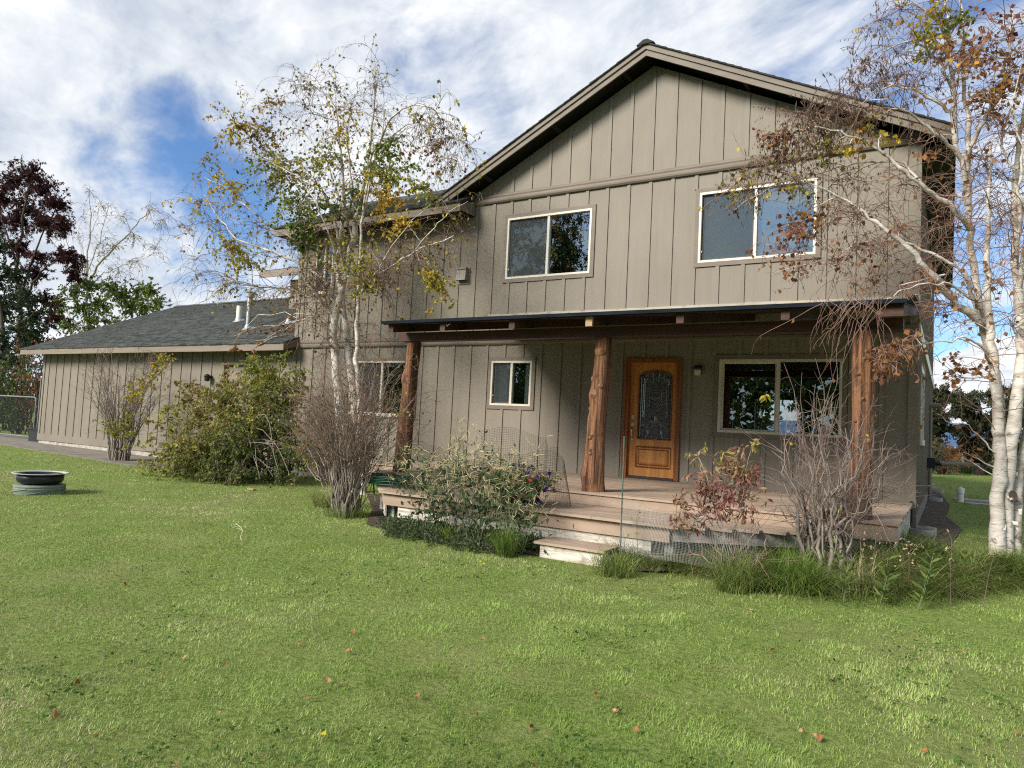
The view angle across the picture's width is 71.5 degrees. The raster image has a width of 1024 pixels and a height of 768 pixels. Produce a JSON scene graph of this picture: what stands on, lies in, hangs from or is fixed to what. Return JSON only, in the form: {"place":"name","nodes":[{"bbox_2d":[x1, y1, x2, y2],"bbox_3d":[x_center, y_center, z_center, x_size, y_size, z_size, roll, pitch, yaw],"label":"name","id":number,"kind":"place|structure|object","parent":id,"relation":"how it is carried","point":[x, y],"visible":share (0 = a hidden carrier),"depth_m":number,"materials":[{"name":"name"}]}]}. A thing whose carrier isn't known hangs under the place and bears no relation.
{"place":"outdoors","nodes":[
{"label":"outdoors","id":0,"kind":"place"},
{"bbox_2d":[0,433,271,472],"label":"path","id":1,"kind":"structure","parent":0,"point":[25,443],"depth_m":20.08,"materials":[{"name":"grey concrete"}]},
{"bbox_2d":[27,428,38,441],"bbox_3d":[-15.492,1.710,23.640,1.200,0.450,0.680,1,-4,32],"label":"planter box","id":2,"kind":"object","parent":1,"relation":"on","point":[32,434],"visible":0.21,"depth_m":23.50,"materials":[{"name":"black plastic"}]},
{"bbox_2d":[0,411,1023,767],"bbox_3d":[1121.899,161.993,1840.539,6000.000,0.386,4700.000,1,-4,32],"label":"lawn ground","id":3,"kind":"structure","parent":0,"point":[684,689],"depth_m":4.75,"materials":[{"name":"green plant"}]},
{"bbox_2d":[0,360,23,419],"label":"green shrub","id":4,"kind":"object","parent":3,"relation":"on","point":[1,385],"visible":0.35,"depth_m":30.75,"materials":[{"name":"green plant"}]},
{"bbox_2d":[0,347,37,417],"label":"russet shrub","id":5,"kind":"object","parent":3,"relation":"on","point":[16,375],"visible":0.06,"depth_m":41.30,"materials":[{"name":"brown plant"}]},
{"bbox_2d":[0,354,41,429],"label":"green shrub","id":6,"kind":"object","parent":3,"relation":"on","point":[20,360],"visible":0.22,"depth_m":31.58,"materials":[{"name":"green plant"}]},
{"bbox_2d":[0,361,42,433],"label":"green shrub","id":7,"kind":"object","parent":3,"relation":"on","point":[10,388],"visible":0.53,"depth_m":28.44,"materials":[{"name":"green plant"}]},
{"bbox_2d":[0,231,54,423],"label":"evergreen tree","id":8,"kind":"object","parent":3,"relation":"on","point":[27,299],"visible":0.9,"depth_m":38.63,"materials":[{"name":"green plant"}]},
{"bbox_2d":[13,318,50,427],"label":"dark shrub","id":9,"kind":"object","parent":3,"relation":"on","point":[26,336],"visible":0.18,"depth_m":33.37,"materials":[{"name":"red plant"}]},
{"bbox_2d":[12,483,65,494],"bbox_3d":[-7.348,1.632,11.055,0.708,0.158,0.708,1,-4,32],"label":"round block","id":10,"kind":"object","parent":3,"relation":"on","point":[31,489],"depth_m":10.79,"materials":[{"name":"grey concrete"}]},
{"bbox_2d":[11,470,69,484],"bbox_3d":[-7.340,1.458,11.065,0.767,0.164,0.767,1,-4,32],"label":"fire ring","id":11,"kind":"object","parent":10,"relation":"on","point":[38,477],"visible":1,"depth_m":10.86,"materials":[{"name":"black metal"}]},
{"bbox_2d":[9,330,69,431],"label":"red shrub","id":12,"kind":"object","parent":3,"relation":"on","point":[36,387],"visible":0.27,"depth_m":27.74,"materials":[{"name":"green plant"}]},
{"bbox_2d":[36,376,42,427],"bbox_3d":[-16.314,0.854,24.515,0.068,2.273,0.065,1,-4,32],"label":"fence post","id":13,"kind":"object","parent":3,"relation":"on","point":[39,402],"visible":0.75,"depth_m":24.50,"materials":[{"name":"metal"}]},
{"bbox_2d":[0,395,36,436],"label":"chain link gate","id":14,"kind":"structure","parent":13,"relation":"attached to","point":[5,420],"depth_m":25.15,"materials":[{"name":"metal"}]},
{"bbox_2d":[0,155,93,420],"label":"maroon ash tree","id":15,"kind":"object","parent":3,"relation":"on","point":[43,222],"visible":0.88,"depth_m":42.77,"materials":[{"name":"red plant"}]},
{"bbox_2d":[54,711,60,717],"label":"fallen leaf","id":16,"kind":"object","parent":3,"relation":"on","point":[56,714],"visible":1,"depth_m":3.54,"materials":[{"name":"brown plant"}]},
{"bbox_2d":[32,184,182,309],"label":"weeping birch tree","id":17,"kind":"object","parent":3,"relation":"on","point":[114,246],"visible":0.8,"depth_m":46.99,"materials":[{"name":"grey plant"}]},
{"bbox_2d":[45,270,171,336],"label":"leafy tree","id":18,"kind":"object","parent":3,"relation":"on","point":[148,290],"visible":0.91,"depth_m":43.17,"materials":[{"name":"green plant"}]},
{"bbox_2d":[70,328,176,460],"bbox_3d":[-9.459,0.263,17.734,4.062,3.482,2.259,1,-4,32],"label":"bare shrub","id":19,"kind":"object","parent":3,"relation":"on","point":[124,426],"visible":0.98,"depth_m":17.80,"materials":[{"name":"grey plant"}]},
{"bbox_2d":[19,291,299,471],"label":"house wing","id":20,"kind":"structure","parent":3,"relation":"on","point":[196,342],"depth_m":20.86,"materials":[{"name":"beige wood"}]},
{"bbox_2d":[223,365,244,440],"bbox_3d":[-7.007,0.726,17.986,0.790,2.410,0.040,1,-4,32],"label":"door","id":21,"kind":"structure","parent":20,"relation":"in","point":[238,369],"depth_m":18.06,"materials":[{"name":"paint"}]},
{"bbox_2d":[121,350,319,487],"bbox_3d":[-5.993,0.910,14.636,5.011,3.522,2.757,2,-3,15],"label":"yellow green bush","id":22,"kind":"object","parent":3,"relation":"on","point":[211,452],"visible":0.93,"depth_m":14.49,"materials":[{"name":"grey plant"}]},
{"bbox_2d":[307,481,333,507],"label":"grass clump","id":23,"kind":"object","parent":3,"relation":"on","point":[320,501],"visible":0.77,"depth_m":10.97,"materials":[{"name":"green plant"}]},
{"bbox_2d":[156,34,492,494],"bbox_3d":[-4.035,-2.302,13.785,8.732,9.054,3.367,1,-4,32],"label":"birch tree","id":24,"kind":"object","parent":3,"relation":"on","point":[364,283],"visible":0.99,"depth_m":13.72,"materials":[{"name":"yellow plant"}]},
{"bbox_2d":[319,501,369,518],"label":"grass clump","id":25,"kind":"object","parent":3,"relation":"on","point":[338,514],"visible":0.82,"depth_m":9.97,"materials":[{"name":"green plant"}]},
{"bbox_2d":[248,317,455,517],"bbox_3d":[-2.415,0.487,10.286,2.726,2.914,2.882,4,-3,-17],"label":"bare shrub","id":26,"kind":"object","parent":3,"relation":"on","point":[343,485],"visible":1,"depth_m":10.06,"materials":[{"name":"grey plant"}]},
{"bbox_2d":[376,512,551,553],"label":"weeds","id":27,"kind":"object","parent":3,"relation":"on","point":[391,526],"visible":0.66,"depth_m":8.31,"materials":[{"name":"green plant"}]},
{"bbox_2d":[476,520,533,557],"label":"grass clump","id":28,"kind":"object","parent":3,"relation":"on","point":[507,548],"visible":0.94,"depth_m":7.63,"materials":[{"name":"green plant"}]},
{"bbox_2d":[0,545,1020,767],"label":"lawn clover","id":29,"kind":"object","parent":3,"relation":"on","point":[956,759],"visible":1,"depth_m":3.80,"materials":[{"name":"green plant"}]},
{"bbox_2d":[482,477,573,554],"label":"seeding weed","id":30,"kind":"object","parent":3,"relation":"on","point":[534,520],"visible":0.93,"depth_m":7.84,"materials":[{"name":"green plant"}]},
{"bbox_2d":[534,537,619,565],"bbox_3d":[0.699,1.854,7.717,0.830,0.242,0.440,1,-4,32],"label":"wooden step","id":31,"kind":"object","parent":3,"relation":"on","point":[563,549],"visible":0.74,"depth_m":7.60,"materials":[{"name":"white wood"}]},
{"bbox_2d":[580,543,651,578],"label":"grass clump","id":32,"kind":"object","parent":3,"relation":"on","point":[619,569],"visible":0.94,"depth_m":6.98,"materials":[{"name":"green plant"}]},
{"bbox_2d":[259,38,979,528],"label":"house","id":33,"kind":"structure","parent":3,"relation":"on","point":[597,190],"depth_m":12.51,"materials":[{"name":"paint"}]},
{"bbox_2d":[312,239,336,295],"bbox_3d":[-4.345,-2.695,16.547,0.704,1.304,0.125,1,-4,32],"label":"window","id":34,"kind":"structure","parent":33,"relation":"in","point":[321,243],"depth_m":16.56,"materials":[{"name":"beige plastic"}]},
{"bbox_2d":[346,357,416,418],"bbox_3d":[-2.820,0.083,15.367,1.974,1.304,0.125,1,-4,32],"label":"window","id":35,"kind":"structure","parent":33,"relation":"in","point":[393,363],"depth_m":15.33,"materials":[{"name":"beige plastic"}]},
{"bbox_2d":[486,357,535,409],"bbox_3d":[0.013,-0.009,13.690,1.054,1.004,0.175,1,-4,32],"label":"window","id":36,"kind":"structure","parent":33,"relation":"in","point":[500,385],"depth_m":13.70,"materials":[{"name":"beige plastic"}]},
{"bbox_2d":[502,204,596,282],"bbox_3d":[0.689,-2.625,13.462,1.954,1.344,0.103,1,-4,32],"label":"window","id":37,"kind":"structure","parent":33,"relation":"in","point":[527,236],"depth_m":13.61,"materials":[{"name":"beige plastic"}]},
{"bbox_2d":[627,363,676,478],"bbox_3d":[2.391,0.605,12.132,0.840,1.950,0.116,1,-4,32],"label":"door","id":38,"kind":"structure","parent":33,"relation":"in","point":[653,385],"depth_m":12.16,"materials":[{"name":"brown wood"}]},
{"bbox_2d":[693,173,822,267],"bbox_3d":[3.953,-2.596,11.497,1.974,1.334,0.175,1,-4,32],"label":"window","id":39,"kind":"structure","parent":33,"relation":"in","point":[719,240],"depth_m":11.54,"materials":[{"name":"glass"}]},
{"bbox_2d":[713,354,847,442],"bbox_3d":[4.151,0.204,11.088,1.974,1.324,0.103,1,-4,32],"label":"window","id":40,"kind":"structure","parent":33,"relation":"in","point":[720,360],"depth_m":11.10,"materials":[{"name":"beige plastic"}]},
{"bbox_2d":[920,365,924,445],"bbox_3d":[6.799,0.389,11.818,0.100,1.260,1.460,1,-4,32],"label":"window","id":41,"kind":"structure","parent":33,"relation":"in","point":[922,442],"depth_m":12.32,"materials":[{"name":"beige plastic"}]},
{"bbox_2d":[627,509,640,572],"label":"dry flower stem","id":42,"kind":"object","parent":3,"relation":"on","point":[638,535],"visible":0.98,"depth_m":7.12,"materials":[{"name":"brown plant"}]},
{"bbox_2d":[366,494,911,570],"bbox_3d":[0.739,1.930,10.139,8.500,0.202,4.830,1,-4,32],"label":"soil bed","id":43,"kind":"object","parent":3,"relation":"on","point":[376,513],"visible":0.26,"depth_m":9.23,"materials":[{"name":"brown soil"}]},
{"bbox_2d":[368,439,450,519],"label":"seeding weed","id":44,"kind":"object","parent":43,"relation":"on","point":[398,478],"visible":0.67,"depth_m":9.84,"materials":[{"name":"green plant"}]},
{"bbox_2d":[379,429,475,523],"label":"seeding weed","id":45,"kind":"object","parent":43,"relation":"on","point":[403,462],"visible":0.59,"depth_m":9.26,"materials":[{"name":"green plant"}]},
{"bbox_2d":[400,450,472,533],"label":"seeding weed","id":46,"kind":"object","parent":43,"relation":"on","point":[428,500],"visible":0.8,"depth_m":8.64,"materials":[{"name":"green plant"}]},
{"bbox_2d":[403,442,469,529],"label":"seeding weed","id":47,"kind":"object","parent":43,"relation":"on","point":[428,497],"visible":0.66,"depth_m":8.75,"materials":[{"name":"green plant"}]},
{"bbox_2d":[416,423,477,530],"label":"seeding weed","id":48,"kind":"object","parent":43,"relation":"on","point":[446,505],"visible":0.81,"depth_m":8.50,"materials":[{"name":"green plant"}]},
{"bbox_2d":[437,521,461,541],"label":"daylily clump","id":49,"kind":"object","parent":43,"relation":"on","point":[446,533],"visible":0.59,"depth_m":8.31,"materials":[{"name":"green plant"}]},
{"bbox_2d":[434,419,527,542],"bbox_3d":[-0.395,1.167,8.381,1.208,1.496,0.740,0,-4,43],"label":"seeding weed","id":50,"kind":"object","parent":43,"relation":"on","point":[477,498],"visible":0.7,"depth_m":8.30,"materials":[{"name":"green plant"}]},
{"bbox_2d":[439,437,530,547],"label":"seeding weed","id":51,"kind":"object","parent":43,"relation":"on","point":[479,510],"visible":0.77,"depth_m":8.11,"materials":[{"name":"green plant"}]},
{"bbox_2d":[438,417,532,539],"bbox_3d":[-0.443,1.155,8.419,1.124,1.523,0.931,0,-4,43],"label":"seeding weed","id":52,"kind":"object","parent":43,"relation":"on","point":[459,487],"visible":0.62,"depth_m":8.48,"materials":[{"name":"green plant"}]},
{"bbox_2d":[459,451,548,541],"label":"seeding weed","id":53,"kind":"object","parent":43,"relation":"on","point":[510,484],"visible":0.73,"depth_m":8.15,"materials":[{"name":"green plant"}]},
{"bbox_2d":[469,435,558,553],"bbox_3d":[0.057,1.243,8.077,1.061,1.353,0.821,4,-4,-26],"label":"seeding weed","id":54,"kind":"object","parent":43,"relation":"on","point":[515,492],"visible":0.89,"depth_m":7.98,"materials":[{"name":"green plant"}]},
{"bbox_2d":[619,436,624,558],"bbox_3d":[1.159,1.267,7.486,0.026,1.432,0.014,1,-4,32],"label":"garden stake","id":55,"kind":"object","parent":43,"relation":"on","point":[622,489],"visible":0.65,"depth_m":7.49,"materials":[{"name":"metal"}]},
{"bbox_2d":[620,497,756,572],"bbox_3d":[1.679,1.467,7.009,1.428,0.578,0.145,1,-4,35],"label":"wire mesh","id":56,"kind":"object","parent":55,"relation":"attached to","point":[641,538],"visible":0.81,"depth_m":7.02,"materials":[{"name":"grey metal"}]},
{"bbox_2d":[578,523,1023,614],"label":"tall grass","id":57,"kind":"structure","parent":43,"relation":"on","point":[967,576],"depth_m":6.83,"materials":[{"name":"green plant"}]},
{"bbox_2d":[366,460,912,562],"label":"deck","id":58,"kind":"structure","parent":3,"relation":"on","point":[591,520],"depth_m":8.39,"materials":[{"name":"wood"}]},
{"bbox_2d":[362,472,409,502],"bbox_3d":[-1.815,1.507,10.235,0.832,0.424,0.458,1,-4,32],"label":"garden hose","id":59,"kind":"object","parent":58,"relation":"on","point":[382,481],"visible":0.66,"depth_m":10.05,"materials":[{"name":"green rubber"}]},
{"bbox_2d":[405,445,495,497],"bbox_3d":[-0.838,1.133,9.277,1.475,0.632,0.102,1,-4,35],"label":"garden netting","id":60,"kind":"object","parent":58,"relation":"on","point":[438,468],"visible":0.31,"depth_m":9.43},
{"bbox_2d":[479,464,550,504],"bbox_3d":[0.021,1.207,8.694,0.895,0.519,0.862,3,-3,1],"label":"potted petunia","id":61,"kind":"object","parent":58,"relation":"on","point":[528,478],"visible":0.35,"depth_m":8.54,"materials":[{"name":"green plant"}]},
{"bbox_2d":[479,427,558,492],"bbox_3d":[0.085,0.962,9.233,1.192,0.782,0.071,1,-4,35],"label":"garden netting","id":62,"kind":"object","parent":58,"relation":"on","point":[524,450],"visible":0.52,"depth_m":9.16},
{"bbox_2d":[473,449,570,507],"bbox_3d":[0.071,1.126,8.732,1.318,0.672,0.356,2,-3,20],"label":"garden netting","id":63,"kind":"object","parent":58,"relation":"on","point":[565,476],"visible":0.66,"depth_m":8.53,"materials":[{"name":"grey metal"}]},
{"bbox_2d":[496,454,563,505],"bbox_3d":[0.217,1.169,8.758,0.920,0.622,0.835,1,-4,32],"label":"potted petunia","id":64,"kind":"object","parent":58,"relation":"on","point":[539,484],"visible":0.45,"depth_m":8.59,"materials":[{"name":"green plant"}]},
{"bbox_2d":[381,294,918,519],"bbox_3d":[1.844,0.060,10.351,6.970,2.868,3.628,1,-4,32],"label":"porch","id":65,"kind":"object","parent":58,"relation":"on","point":[592,473],"visible":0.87,"depth_m":9.19,"materials":[{"name":"wood"}]},
{"bbox_2d":[635,438,805,583],"bbox_3d":[1.956,1.219,6.738,1.699,1.460,0.812,1,-4,32],"label":"red shrub","id":66,"kind":"object","parent":3,"relation":"on","point":[736,475],"visible":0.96,"depth_m":6.69,"materials":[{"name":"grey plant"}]},
{"bbox_2d":[685,540,791,597],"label":"grass clump","id":67,"kind":"object","parent":3,"relation":"on","point":[733,582],"visible":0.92,"depth_m":6.41,"materials":[{"name":"green plant"}]},
{"bbox_2d":[733,399,782,429],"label":"back bush","id":68,"kind":"object","parent":3,"relation":"on","point":[761,422],"visible":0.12,"depth_m":25.01,"materials":[{"name":"green plant"}]},
{"bbox_2d":[729,534,873,604],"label":"grass clump","id":69,"kind":"object","parent":3,"relation":"on","point":[786,570],"visible":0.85,"depth_m":6.39,"materials":[{"name":"green plant"}]},
{"bbox_2d":[769,400,838,434],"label":"back bush","id":70,"kind":"object","parent":3,"relation":"on","point":[816,406],"visible":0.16,"depth_m":24.11,"materials":[{"name":"green plant"}]},
{"bbox_2d":[816,732,822,740],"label":"fallen leaf","id":71,"kind":"object","parent":3,"relation":"on","point":[819,737],"visible":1,"depth_m":3.54,"materials":[{"name":"plant"}]},
{"bbox_2d":[737,358,944,584],"bbox_3d":[3.139,0.893,6.973,1.824,2.315,1.573,4,-3,-18],"label":"bare shrub","id":72,"kind":"object","parent":3,"relation":"on","point":[832,520],"visible":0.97,"depth_m":6.84,"materials":[{"name":"grey plant"}]},
{"bbox_2d":[827,538,857,602],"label":"leafy plant","id":73,"kind":"object","parent":3,"relation":"on","point":[842,584],"visible":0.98,"depth_m":6.14,"materials":[{"name":"green plant"}]},
{"bbox_2d":[695,0,1023,556],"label":"birch tree","id":74,"kind":"object","parent":3,"relation":"on","point":[1006,506],"visible":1,"depth_m":8.61,"materials":[{"name":"white plant"}]},
{"bbox_2d":[819,542,909,599],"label":"grass clump","id":75,"kind":"object","parent":3,"relation":"on","point":[860,572],"visible":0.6,"depth_m":6.40,"materials":[{"name":"green plant"}]},
{"bbox_2d":[855,526,886,574],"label":"dry flower stem","id":76,"kind":"object","parent":3,"relation":"on","point":[862,550],"visible":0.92,"depth_m":6.51,"materials":[{"name":"brown plant"}]},
{"bbox_2d":[868,555,900,606],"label":"leafy plant","id":77,"kind":"object","parent":3,"relation":"on","point":[885,573],"visible":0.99,"depth_m":6.01,"materials":[{"name":"green plant"}]},
{"bbox_2d":[892,537,923,589],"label":"dry flower stem","id":78,"kind":"object","parent":3,"relation":"on","point":[904,548],"visible":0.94,"depth_m":6.45,"materials":[{"name":"brown plant"}]},
{"bbox_2d":[908,548,940,610],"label":"leafy plant","id":79,"kind":"object","parent":3,"relation":"on","point":[923,578],"visible":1,"depth_m":5.93,"materials":[{"name":"green plant"}]},
{"bbox_2d":[886,493,982,585],"bbox_3d":[7.768,2.377,13.003,0.920,0.058,14.600,1,-4,32],"label":"soil strip","id":80,"kind":"object","parent":3,"relation":"on","point":[934,514],"visible":0.3,"depth_m":11.12,"materials":[{"name":"brown soil"}]},
{"bbox_2d":[909,525,936,536],"bbox_3d":[5.675,2.030,9.823,0.340,0.090,0.596,1,-4,32],"label":"splash block","id":81,"kind":"object","parent":80,"relation":"on","point":[922,529],"depth_m":9.61,"materials":[{"name":"grey concrete"}]},
{"bbox_2d":[927,496,942,501],"bbox_3d":[9.312,2.544,15.688,0.340,0.090,0.596,1,-4,32],"label":"splash block","id":82,"kind":"object","parent":80,"relation":"on","point":[936,499],"depth_m":15.44,"materials":[{"name":"grey concrete"}]},
{"bbox_2d":[932,488,943,493],"bbox_3d":[11.139,2.804,18.662,0.340,0.090,0.596,1,-4,32],"label":"splash block","id":83,"kind":"object","parent":80,"relation":"on","point":[934,490],"depth_m":18.42,"materials":[{"name":"grey concrete"}]},
{"bbox_2d":[932,438,953,472],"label":"brush shrub","id":84,"kind":"object","parent":3,"relation":"on","point":[937,455],"visible":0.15,"depth_m":26.89,"materials":[{"name":"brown plant"}]},
{"bbox_2d":[932,383,962,471],"bbox_3d":[17.962,1.967,30.765,2.729,4.124,2.698,1,-4,32],"label":"juniper tree","id":85,"kind":"object","parent":3,"relation":"on","point":[939,426],"visible":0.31,"depth_m":30.22,"materials":[{"name":"green plant"}]},
{"bbox_2d":[945,529,956,606],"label":"dry flower stem","id":86,"kind":"object","parent":3,"relation":"on","point":[946,548],"visible":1,"depth_m":6.04,"materials":[{"name":"brown plant"}]},
{"bbox_2d":[934,440,977,475],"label":"brush shrub","id":87,"kind":"object","parent":3,"relation":"on","point":[947,470],"visible":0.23,"depth_m":30.50,"materials":[{"name":"brown plant"}]},
{"bbox_2d":[956,487,964,501],"bbox_3d":[10.005,2.474,15.857,0.156,0.360,0.156,1,-4,32],"label":"cleanout pipe","id":88,"kind":"object","parent":3,"relation":"on","point":[960,491],"visible":0.93,"depth_m":15.80,"materials":[{"name":"white plastic"}]},
{"bbox_2d":[955,498,988,502],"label":"stone slab","id":89,"kind":"structure","parent":3,"relation":"on","point":[976,500],"depth_m":16.06,"materials":[{"name":"stone"}]},
{"bbox_2d":[946,387,1005,474],"bbox_3d":[21.104,2.059,32.298,2.687,4.384,2.955,1,-4,32],"label":"juniper tree","id":90,"kind":"object","parent":3,"relation":"on","point":[967,413],"visible":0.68,"depth_m":32.07,"materials":[{"name":"green plant"}]},
{"bbox_2d":[966,502,988,505],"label":"stone slab","id":91,"kind":"structure","parent":3,"relation":"on","point":[979,504],"depth_m":15.24,"materials":[{"name":"stone"}]},
{"bbox_2d":[982,556,993,608],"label":"dry flower stem","id":92,"kind":"object","parent":3,"relation":"on","point":[986,586],"visible":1,"depth_m":5.97,"materials":[{"name":"brown plant"}]},
{"bbox_2d":[986,380,1023,479],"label":"juniper tree","id":93,"kind":"object","parent":3,"relation":"on","point":[1006,401],"visible":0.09,"depth_m":29.81,"materials":[{"name":"green plant"}]},
{"bbox_2d":[0,0,1023,428],"label":"sky","id":94,"kind":"structure","parent":0,"point":[114,97],"materials":[{"name":"blue"}]},
{"bbox_2d":[756,420,1022,446],"bbox_3d":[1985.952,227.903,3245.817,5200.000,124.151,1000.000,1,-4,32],"label":"hills","id":95,"kind":"structure","parent":0,"point":[784,427],"depth_m":3279.26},
{"bbox_2d":[932,452,993,474],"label":"dry grass","id":96,"kind":"structure","parent":0,"point":[966,470],"depth_m":33.37,"materials":[{"name":"brown plant"}]}
]}

